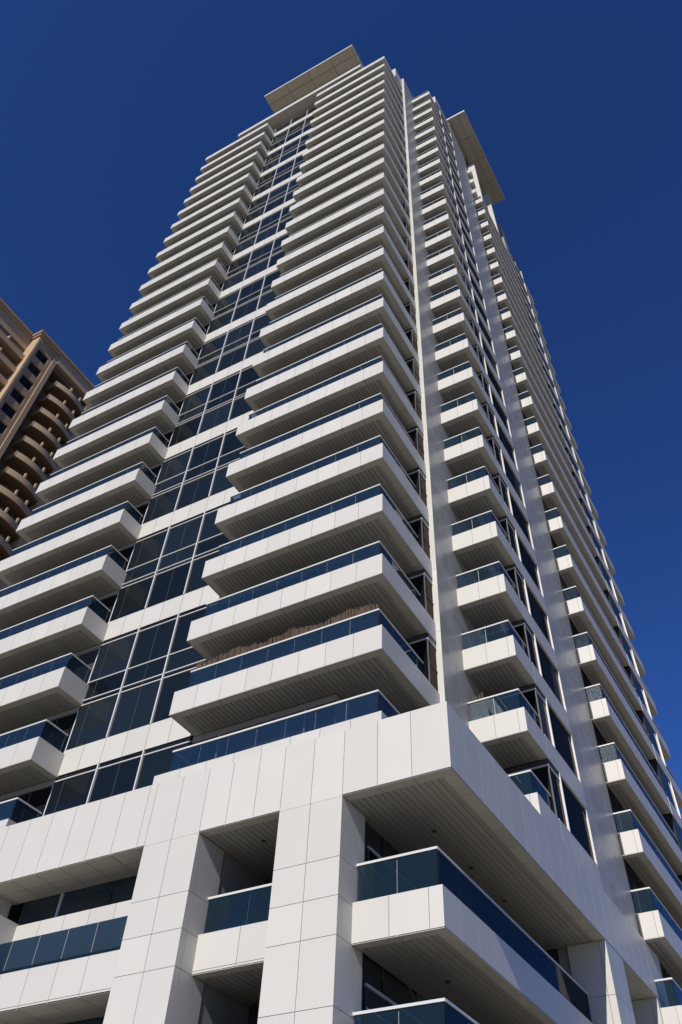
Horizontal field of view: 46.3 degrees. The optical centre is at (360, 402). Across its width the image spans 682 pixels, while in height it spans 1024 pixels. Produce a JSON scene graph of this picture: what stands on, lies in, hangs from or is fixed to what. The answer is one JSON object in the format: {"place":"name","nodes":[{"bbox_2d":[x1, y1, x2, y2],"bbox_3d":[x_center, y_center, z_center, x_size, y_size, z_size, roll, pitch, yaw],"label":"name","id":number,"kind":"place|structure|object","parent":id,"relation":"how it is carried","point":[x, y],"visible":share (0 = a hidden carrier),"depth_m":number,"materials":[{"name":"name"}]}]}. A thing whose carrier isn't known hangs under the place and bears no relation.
{"place":"outdoors","nodes":[
{"label":"outdoors","id":0,"kind":"place"},
{"bbox_2d":[0,298,94,589],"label":"brown tower","id":1,"kind":"structure","parent":0,"point":[46,385],"depth_m":119.97,"materials":[{"name":"concrete"}]},
{"bbox_2d":[1,402,14,418],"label":"window","id":2,"kind":"structure","parent":1,"relation":"in","point":[5,408],"depth_m":115.26,"materials":[{"name":"glass"}]},
{"bbox_2d":[10,388,23,403],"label":"window","id":3,"kind":"structure","parent":1,"relation":"in","point":[14,393],"depth_m":118.06,"materials":[{"name":"glass"}]},
{"bbox_2d":[19,375,31,390],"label":"window","id":4,"kind":"structure","parent":1,"relation":"in","point":[22,380],"depth_m":120.79,"materials":[{"name":"glass"}]},
{"bbox_2d":[27,362,39,377],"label":"window","id":5,"kind":"structure","parent":1,"relation":"in","point":[31,367],"depth_m":123.56,"materials":[{"name":"glass"}]},
{"bbox_2d":[35,350,47,364],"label":"window","id":6,"kind":"structure","parent":1,"relation":"in","point":[39,355],"depth_m":126.38,"materials":[{"name":"glass"}]},
{"bbox_2d":[0,45,681,1023],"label":"apartment tower","id":7,"kind":"structure","parent":0,"point":[324,391],"depth_m":37.05,"materials":[{"name":"white concrete"}]},
{"bbox_2d":[0,779,55,818],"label":"sliding door","id":8,"kind":"structure","parent":7,"relation":"in","point":[38,796],"depth_m":34.60,"materials":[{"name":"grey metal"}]},
{"bbox_2d":[0,707,79,793],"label":"sliding door","id":9,"kind":"structure","parent":7,"relation":"in","point":[65,720],"depth_m":37.36,"materials":[{"name":"grey metal"}]},
{"bbox_2d":[0,644,101,732],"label":"sliding door","id":10,"kind":"structure","parent":7,"relation":"in","point":[89,656],"depth_m":40.01,"materials":[{"name":"grey metal"}]},
{"bbox_2d":[25,589,119,653],"bbox_3d":[-16.891,12.815,43.186,9.020,3.270,0.285,-23,-57,18],"label":"sliding door","id":11,"kind":"structure","parent":7,"relation":"in","point":[109,600],"depth_m":42.80,"materials":[{"name":"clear glass"}]},
{"bbox_2d":[74,542,135,606],"bbox_3d":[-16.805,10.723,45.990,9.020,3.270,0.285,-23,-57,18],"label":"sliding door","id":12,"kind":"structure","parent":7,"relation":"in","point":[127,551],"depth_m":45.58,"materials":[{"name":"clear glass"}]},
{"bbox_2d":[44,737,192,815],"bbox_3d":[-10.041,16.144,32.067,7.290,3.790,0.370,-23,-57,18],"label":"curtain window","id":13,"kind":"structure","parent":7,"relation":"in","point":[136,771],"depth_m":32.94,"materials":[{"name":"blue glass"}]},
{"bbox_2d":[117,499,150,548],"bbox_3d":[-16.718,8.630,48.795,9.020,3.270,0.285,-23,-57,18],"label":"sliding door","id":14,"kind":"structure","parent":7,"relation":"in","point":[142,507],"depth_m":48.38,"materials":[{"name":"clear glass"}]},
{"bbox_2d":[66,662,207,749],"bbox_3d":[-9.936,13.597,35.480,7.290,2.330,0.370,-23,-57,18],"label":"curtain window","id":15,"kind":"structure","parent":7,"relation":"in","point":[150,702],"depth_m":35.57,"materials":[{"name":"blue glass"}]},
{"bbox_2d":[125,461,163,509],"bbox_3d":[-16.632,6.538,51.599,9.020,3.270,0.285,-23,-57,18],"label":"sliding door","id":16,"kind":"structure","parent":7,"relation":"in","point":[156,469],"depth_m":51.18,"materials":[{"name":"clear glass"}]},
{"bbox_2d":[83,605,206,703],"bbox_3d":[-9.864,11.864,37.804,7.290,3.470,0.370,-23,-57,18],"label":"curtain window","id":17,"kind":"structure","parent":7,"relation":"in","point":[152,652],"depth_m":37.82,"materials":[{"name":"blue glass"}]},
{"bbox_2d":[148,428,174,467],"bbox_3d":[-16.545,4.446,54.404,9.020,3.270,0.285,-23,-57,18],"label":"sliding door","id":18,"kind":"structure","parent":7,"relation":"in","point":[168,434],"depth_m":53.95,"materials":[{"name":"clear glass"}]},
{"bbox_2d":[110,550,218,621],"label":"curtain window","id":19,"kind":"structure","parent":7,"relation":"in","point":[182,579],"depth_m":41.21,"materials":[{"name":"blue glass"}]},
{"bbox_2d":[163,397,184,432],"bbox_3d":[-16.459,2.353,57.208,9.020,3.270,0.285,-23,-57,18],"label":"sliding door","id":20,"kind":"structure","parent":7,"relation":"in","point":[179,403],"depth_m":56.73,"materials":[{"name":"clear glass"}]},
{"bbox_2d":[122,503,229,586],"bbox_3d":[-9.691,7.679,43.413,7.290,3.470,0.370,-23,-57,18],"label":"curtain window","id":21,"kind":"structure","parent":7,"relation":"in","point":[196,537],"depth_m":43.39,"materials":[{"name":"blue glass"}]},
{"bbox_2d":[175,370,194,401],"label":"sliding door","id":22,"kind":"structure","parent":7,"relation":"in","point":[189,375],"depth_m":59.54,"materials":[{"name":"grey glass"}]},
{"bbox_2d":[143,465,233,523],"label":"curtain window","id":23,"kind":"structure","parent":7,"relation":"in","point":[215,482],"depth_m":46.84,"materials":[{"name":"blue glass"}]},
{"bbox_2d":[153,429,246,496],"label":"curtain window","id":24,"kind":"structure","parent":7,"relation":"in","point":[217,453],"depth_m":49.00,"materials":[{"name":"blue glass"}]},
{"bbox_2d":[168,395,251,447],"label":"curtain window","id":25,"kind":"structure","parent":7,"relation":"in","point":[237,407],"depth_m":52.44,"materials":[{"name":"blue glass"}]},
{"bbox_2d":[177,366,259,425],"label":"curtain window","id":26,"kind":"structure","parent":7,"relation":"in","point":[217,394],"depth_m":54.65,"materials":[{"name":"blue glass"}]},
{"bbox_2d":[189,338,265,385],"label":"curtain window","id":27,"kind":"structure","parent":7,"relation":"in","point":[248,350],"depth_m":58.03,"materials":[{"name":"blue glass"}]},
{"bbox_2d":[196,313,271,367],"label":"curtain window","id":28,"kind":"structure","parent":7,"relation":"in","point":[235,338],"depth_m":60.30,"materials":[{"name":"blue glass"}]},
{"bbox_2d":[207,290,276,333],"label":"curtain window","id":29,"kind":"structure","parent":7,"relation":"in","point":[253,305],"depth_m":63.66,"materials":[{"name":"blue glass"}]},
{"bbox_2d":[212,270,281,318],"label":"curtain window","id":30,"kind":"structure","parent":7,"relation":"in","point":[262,286],"depth_m":65.94,"materials":[{"name":"blue glass"}]},
{"bbox_2d":[221,251,284,291],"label":"curtain window","id":31,"kind":"structure","parent":7,"relation":"in","point":[269,262],"depth_m":69.29,"materials":[{"name":"blue glass"}]},
{"bbox_2d":[226,233,289,278],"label":"curtain window","id":32,"kind":"structure","parent":7,"relation":"in","point":[272,248],"depth_m":71.59,"materials":[{"name":"blue glass"}]},
{"bbox_2d":[234,217,292,254],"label":"curtain window","id":33,"kind":"structure","parent":7,"relation":"in","point":[280,226],"depth_m":74.95,"materials":[{"name":"blue glass"}]},
{"bbox_2d":[191,694,335,760],"bbox_3d":[-3.841,13.410,30.123,6.740,3.270,0.285,-23,-57,18],"label":"terrace door","id":34,"kind":"structure","parent":7,"relation":"in","point":[330,699],"depth_m":31.17,"materials":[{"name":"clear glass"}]},
{"bbox_2d":[238,202,296,243],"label":"curtain window","id":35,"kind":"structure","parent":7,"relation":"in","point":[283,214],"depth_m":77.21,"materials":[{"name":"blue glass"}]},
{"bbox_2d":[203,620,337,733],"bbox_3d":[-3.755,11.318,32.928,6.740,3.270,0.285,-23,-57,18],"label":"terrace door","id":36,"kind":"structure","parent":7,"relation":"in","point":[337,620],"depth_m":33.35,"materials":[{"name":"grey glass"}]},
{"bbox_2d":[244,188,298,223],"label":"curtain window","id":37,"kind":"structure","parent":7,"relation":"in","point":[289,196],"depth_m":80.59,"materials":[{"name":"blue glass"}]},
{"bbox_2d":[248,175,301,214],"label":"curtain window","id":38,"kind":"structure","parent":7,"relation":"in","point":[292,185],"depth_m":82.80,"materials":[{"name":"blue glass"}]},
{"bbox_2d":[254,166,300,196],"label":"curtain window","id":39,"kind":"structure","parent":7,"relation":"in","point":[296,170],"depth_m":86.21,"materials":[{"name":"blue glass"}]},
{"bbox_2d":[256,154,304,188],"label":"curtain window","id":40,"kind":"structure","parent":7,"relation":"in","point":[296,162],"depth_m":88.40,"materials":[{"name":"blue glass"}]},
{"bbox_2d":[262,144,306,172],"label":"curtain window","id":41,"kind":"structure","parent":7,"relation":"in","point":[302,147],"depth_m":91.83,"materials":[{"name":"blue glass"}]},
{"bbox_2d":[196,604,377,674],"bbox_3d":[-3.126,9.976,31.400,8.702,2.417,0.087,-23,-57,18],"label":"reed screen","id":42,"kind":"object","parent":7,"relation":"on","point":[341,617],"visible":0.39,"depth_m":32.03,"materials":[{"name":"brown wicker"}]},
{"bbox_2d":[264,134,309,165],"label":"curtain window","id":43,"kind":"structure","parent":7,"relation":"in","point":[297,143],"depth_m":94.05,"materials":[{"name":"blue glass"}]},
{"bbox_2d":[269,124,311,151],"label":"curtain window","id":44,"kind":"structure","parent":7,"relation":"in","point":[304,129],"depth_m":97.45,"materials":[{"name":"blue glass"}]},
{"bbox_2d":[271,115,314,145],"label":"curtain window","id":45,"kind":"structure","parent":7,"relation":"in","point":[300,125],"depth_m":99.71,"materials":[{"name":"blue glass"}]},
{"bbox_2d":[275,106,316,132],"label":"curtain window","id":46,"kind":"structure","parent":7,"relation":"in","point":[311,110],"depth_m":103.05,"materials":[{"name":"blue glass"}]},
{"bbox_2d":[363,983,398,1010],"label":"recess window","id":47,"kind":"structure","parent":7,"relation":"in","point":[373,999],"depth_m":21.42,"materials":[{"name":"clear glass"}]},
{"bbox_2d":[366,846,396,872],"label":"recess window","id":48,"kind":"structure","parent":7,"relation":"in","point":[371,855],"depth_m":24.15,"materials":[{"name":"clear glass"}]},
{"bbox_2d":[402,219,410,236],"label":"corner window","id":49,"kind":"structure","parent":7,"relation":"in","point":[405,222],"depth_m":66.58,"materials":[{"name":"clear glass"}]},
{"bbox_2d":[402,237,411,255],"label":"corner window","id":50,"kind":"structure","parent":7,"relation":"in","point":[405,240],"depth_m":63.83,"materials":[{"name":"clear glass"}]},
{"bbox_2d":[403,257,412,276],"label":"corner window","id":51,"kind":"structure","parent":7,"relation":"in","point":[407,261],"depth_m":61.01,"materials":[{"name":"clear glass"}]},
{"bbox_2d":[403,278,414,300],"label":"corner window","id":52,"kind":"structure","parent":7,"relation":"in","point":[409,285],"depth_m":58.16,"materials":[{"name":"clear glass"}]},
{"bbox_2d":[404,302,415,324],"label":"corner window","id":53,"kind":"structure","parent":7,"relation":"in","point":[409,307],"depth_m":55.39,"materials":[{"name":"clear glass"}]},
{"bbox_2d":[404,328,417,353],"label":"corner window","id":54,"kind":"structure","parent":7,"relation":"in","point":[410,333],"depth_m":52.53,"materials":[{"name":"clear glass"}]},
{"bbox_2d":[405,357,419,385],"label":"corner window","id":55,"kind":"structure","parent":7,"relation":"in","point":[411,362],"depth_m":49.76,"materials":[{"name":"black glass"}]},
{"bbox_2d":[405,390,421,420],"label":"corner window","id":56,"kind":"structure","parent":7,"relation":"in","point":[413,396],"depth_m":46.93,"materials":[{"name":"black glass"}]},
{"bbox_2d":[406,426,423,460],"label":"corner window","id":57,"kind":"structure","parent":7,"relation":"in","point":[415,434],"depth_m":44.14,"materials":[{"name":"black glass"}]},
{"bbox_2d":[406,467,426,506],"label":"corner window","id":58,"kind":"structure","parent":7,"relation":"in","point":[416,475],"depth_m":41.34,"materials":[{"name":"black glass"}]},
{"bbox_2d":[406,515,429,558],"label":"corner window","id":59,"kind":"structure","parent":7,"relation":"in","point":[420,526],"depth_m":38.54,"materials":[{"name":"black glass"}]},
{"bbox_2d":[406,569,433,619],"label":"corner window","id":60,"kind":"structure","parent":7,"relation":"in","point":[421,580],"depth_m":35.74,"materials":[{"name":"black glass"}]},
{"bbox_2d":[405,633,437,691],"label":"corner window","id":61,"kind":"structure","parent":7,"relation":"in","point":[423,645],"depth_m":32.95,"materials":[{"name":"black glass"}]},
{"bbox_2d":[434,102,451,138],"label":"bay window","id":62,"kind":"structure","parent":7,"relation":"in","point":[439,112],"depth_m":105.60,"materials":[{"name":"grey glass"}]},
{"bbox_2d":[436,110,453,148],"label":"bay window","id":63,"kind":"structure","parent":7,"relation":"in","point":[439,118],"depth_m":102.95,"materials":[{"name":"grey glass"}]},
{"bbox_2d":[437,119,455,157],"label":"bay window","id":64,"kind":"structure","parent":7,"relation":"in","point":[442,129],"depth_m":100.05,"materials":[{"name":"grey glass"}]},
{"bbox_2d":[439,128,457,168],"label":"bay window","id":65,"kind":"structure","parent":7,"relation":"in","point":[443,137],"depth_m":97.38,"materials":[{"name":"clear glass"}]},
{"bbox_2d":[440,137,459,178],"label":"bay window","id":66,"kind":"structure","parent":7,"relation":"in","point":[445,147],"depth_m":94.40,"materials":[{"name":"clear glass"}]},
{"bbox_2d":[442,147,461,189],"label":"bay window","id":67,"kind":"structure","parent":7,"relation":"in","point":[446,157],"depth_m":91.57,"materials":[{"name":"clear glass"}]},
{"bbox_2d":[443,158,464,202],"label":"bay window","id":68,"kind":"structure","parent":7,"relation":"in","point":[451,174],"depth_m":88.78,"materials":[{"name":"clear glass"}]},
{"bbox_2d":[445,169,466,214],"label":"bay window","id":69,"kind":"structure","parent":7,"relation":"in","point":[451,181],"depth_m":86.03,"materials":[{"name":"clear glass"}]},
{"bbox_2d":[447,182,469,228],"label":"bay window","id":70,"kind":"structure","parent":7,"relation":"in","point":[453,194],"depth_m":83.28,"materials":[{"name":"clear glass"}]},
{"bbox_2d":[449,195,472,243],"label":"bay window","id":71,"kind":"structure","parent":7,"relation":"in","point":[456,208],"depth_m":80.47,"materials":[{"name":"black glass"}]},
{"bbox_2d":[451,208,475,259],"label":"bay window","id":72,"kind":"structure","parent":7,"relation":"in","point":[459,224],"depth_m":77.54,"materials":[{"name":"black glass"}]},
{"bbox_2d":[454,224,479,277],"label":"bay window","id":73,"kind":"structure","parent":7,"relation":"in","point":[462,240],"depth_m":74.66,"materials":[{"name":"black glass"}]},
{"bbox_2d":[456,240,482,294],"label":"bay window","id":74,"kind":"structure","parent":7,"relation":"in","point":[465,257],"depth_m":71.85,"materials":[{"name":"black glass"}]},
{"bbox_2d":[459,257,486,314],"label":"bay window","id":75,"kind":"structure","parent":7,"relation":"in","point":[469,277],"depth_m":69.03,"materials":[{"name":"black glass"}]},
{"bbox_2d":[462,276,491,337],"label":"bay window","id":76,"kind":"structure","parent":7,"relation":"in","point":[473,298],"depth_m":66.24,"materials":[{"name":"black glass"}]},
{"bbox_2d":[472,691,485,719],"bbox_3d":[5.008,13.240,33.520,0.574,2.314,0.083,-23,-57,18],"label":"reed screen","id":77,"kind":"object","parent":7,"relation":"on","point":[477,708],"visible":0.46,"depth_m":33.83,"materials":[{"name":"beige wicker"}]},
{"bbox_2d":[465,297,496,361],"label":"bay window","id":78,"kind":"structure","parent":7,"relation":"in","point":[477,319],"depth_m":63.40,"materials":[{"name":"black glass"}]},
{"bbox_2d":[468,320,501,387],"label":"bay window","id":79,"kind":"structure","parent":7,"relation":"in","point":[481,343],"depth_m":60.57,"materials":[{"name":"black glass"}]},
{"bbox_2d":[472,344,507,416],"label":"bay window","id":80,"kind":"structure","parent":7,"relation":"in","point":[487,372],"depth_m":57.76,"materials":[{"name":"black glass"}]},
{"bbox_2d":[477,372,513,447],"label":"bay window","id":81,"kind":"structure","parent":7,"relation":"in","point":[495,406],"depth_m":54.96,"materials":[{"name":"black glass"}]},
{"bbox_2d":[481,402,520,481],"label":"bay window","id":82,"kind":"structure","parent":7,"relation":"in","point":[499,435],"depth_m":52.15,"materials":[{"name":"black glass"}]},
{"bbox_2d":[486,436,527,519],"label":"bay window","id":83,"kind":"structure","parent":7,"relation":"in","point":[507,473],"depth_m":49.31,"materials":[{"name":"black glass"}]},
{"bbox_2d":[472,516,546,612],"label":"bay window","id":84,"kind":"structure","parent":7,"relation":"in","point":[525,563],"depth_m":43.68,"materials":[{"name":"black glass"}]},
{"bbox_2d":[491,473,536,563],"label":"bay window","id":85,"kind":"structure","parent":7,"relation":"in","point":[515,515],"depth_m":46.49,"materials":[{"name":"black glass"}]},
{"bbox_2d":[510,254,523,281],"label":"end window","id":86,"kind":"structure","parent":7,"relation":"in","point":[513,260],"depth_m":109.63,"materials":[{"name":"grey glass"}]},
{"bbox_2d":[478,564,557,667],"bbox_3d":[7.941,11.416,41.215,2.460,3.492,4.620,-23,-57,18],"label":"bay window","id":87,"kind":"structure","parent":7,"relation":"in","point":[536,618],"depth_m":40.85,"materials":[{"name":"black glass"}]},
{"bbox_2d":[478,620,570,732],"bbox_3d":[7.855,13.508,38.411,2.460,3.492,4.620,-23,-57,18],"label":"bay window","id":88,"kind":"structure","parent":7,"relation":"in","point":[547,676],"depth_m":38.22,"materials":[{"name":"blue glass"}]},
{"bbox_2d":[525,304,539,336],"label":"end window","id":89,"kind":"structure","parent":7,"relation":"in","point":[535,324],"depth_m":98.98,"materials":[{"name":"grey glass"}]},
{"bbox_2d":[485,684,585,806],"bbox_3d":[7.769,15.600,35.607,2.460,3.492,4.620,-23,-57,18],"label":"bay window","id":90,"kind":"structure","parent":7,"relation":"in","point":[559,741],"depth_m":35.35,"materials":[{"name":"blue glass"}]},
{"bbox_2d":[529,318,544,352],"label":"end window","id":91,"kind":"structure","parent":7,"relation":"in","point":[539,338],"depth_m":96.14,"materials":[{"name":"grey glass"}]},
{"bbox_2d":[534,333,548,367],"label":"end window","id":92,"kind":"structure","parent":7,"relation":"in","point":[540,348],"depth_m":93.39,"materials":[{"name":"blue glass"}]},
{"bbox_2d":[538,350,554,386],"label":"end window","id":93,"kind":"structure","parent":7,"relation":"in","point":[545,365],"depth_m":90.54,"materials":[{"name":"blue glass"}]},
{"bbox_2d":[542,367,559,404],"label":"end window","id":94,"kind":"structure","parent":7,"relation":"in","point":[553,388],"depth_m":87.75,"materials":[{"name":"blue glass"}]},
{"bbox_2d":[504,759,602,889],"bbox_3d":[7.682,17.693,32.802,2.460,3.492,4.620,-23,-57,18],"label":"bay window","id":95,"kind":"structure","parent":7,"relation":"in","point":[572,814],"depth_m":32.51,"materials":[{"name":"blue glass"}]},
{"bbox_2d":[548,385,565,424],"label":"end window","id":96,"kind":"structure","parent":7,"relation":"in","point":[556,404],"depth_m":84.97,"materials":[{"name":"grey glass"}]},
{"bbox_2d":[553,405,571,445],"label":"end window","id":97,"kind":"structure","parent":7,"relation":"in","point":[564,427],"depth_m":82.00,"materials":[{"name":"grey glass"}]},
{"bbox_2d":[559,426,578,468],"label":"end window","id":98,"kind":"structure","parent":7,"relation":"in","point":[569,447],"depth_m":79.34,"materials":[{"name":"grey glass"}]},
{"bbox_2d":[565,448,585,493],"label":"end window","id":99,"kind":"structure","parent":7,"relation":"in","point":[577,472],"depth_m":76.55,"materials":[{"name":"grey glass"}]},
{"bbox_2d":[571,472,593,519],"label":"end window","id":100,"kind":"structure","parent":7,"relation":"in","point":[584,497],"depth_m":73.72,"materials":[{"name":"grey glass"}]},
{"bbox_2d":[578,499,601,548],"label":"end window","id":101,"kind":"structure","parent":7,"relation":"in","point":[592,523],"depth_m":70.96,"materials":[{"name":"grey glass"}]},
{"bbox_2d":[586,527,610,578],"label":"end window","id":102,"kind":"structure","parent":7,"relation":"in","point":[601,556],"depth_m":68.15,"materials":[{"name":"blue glass"}]},
{"bbox_2d":[595,557,620,612],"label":"end window","id":103,"kind":"structure","parent":7,"relation":"in","point":[609,583],"depth_m":65.31,"materials":[{"name":"blue glass"}]},
{"bbox_2d":[604,591,630,648],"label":"end window","id":104,"kind":"structure","parent":7,"relation":"in","point":[620,621],"depth_m":62.52,"materials":[{"name":"blue glass"}]},
{"bbox_2d":[613,627,642,688],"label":"end window","id":105,"kind":"structure","parent":7,"relation":"in","point":[630,656],"depth_m":59.70,"materials":[{"name":"blue glass"}]},
{"bbox_2d":[624,667,655,732],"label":"end window","id":106,"kind":"structure","parent":7,"relation":"in","point":[640,692],"depth_m":56.92,"materials":[{"name":"blue glass"}]},
{"bbox_2d":[636,711,669,781],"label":"end window","id":107,"kind":"structure","parent":7,"relation":"in","point":[653,737],"depth_m":54.13,"materials":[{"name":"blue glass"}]},
{"bbox_2d":[648,760,681,829],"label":"end window","id":108,"kind":"structure","parent":7,"relation":"in","point":[665,784],"depth_m":51.38,"materials":[{"name":"blue glass"}]},
{"bbox_2d":[663,814,681,876],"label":"end window","id":109,"kind":"structure","parent":7,"relation":"in","point":[669,819],"depth_m":48.69,"materials":[{"name":"blue glass"}]},
{"bbox_2d":[0,0,681,814],"label":"sky","id":110,"kind":"structure","parent":0,"point":[111,111],"materials":[{"name":"blue"}]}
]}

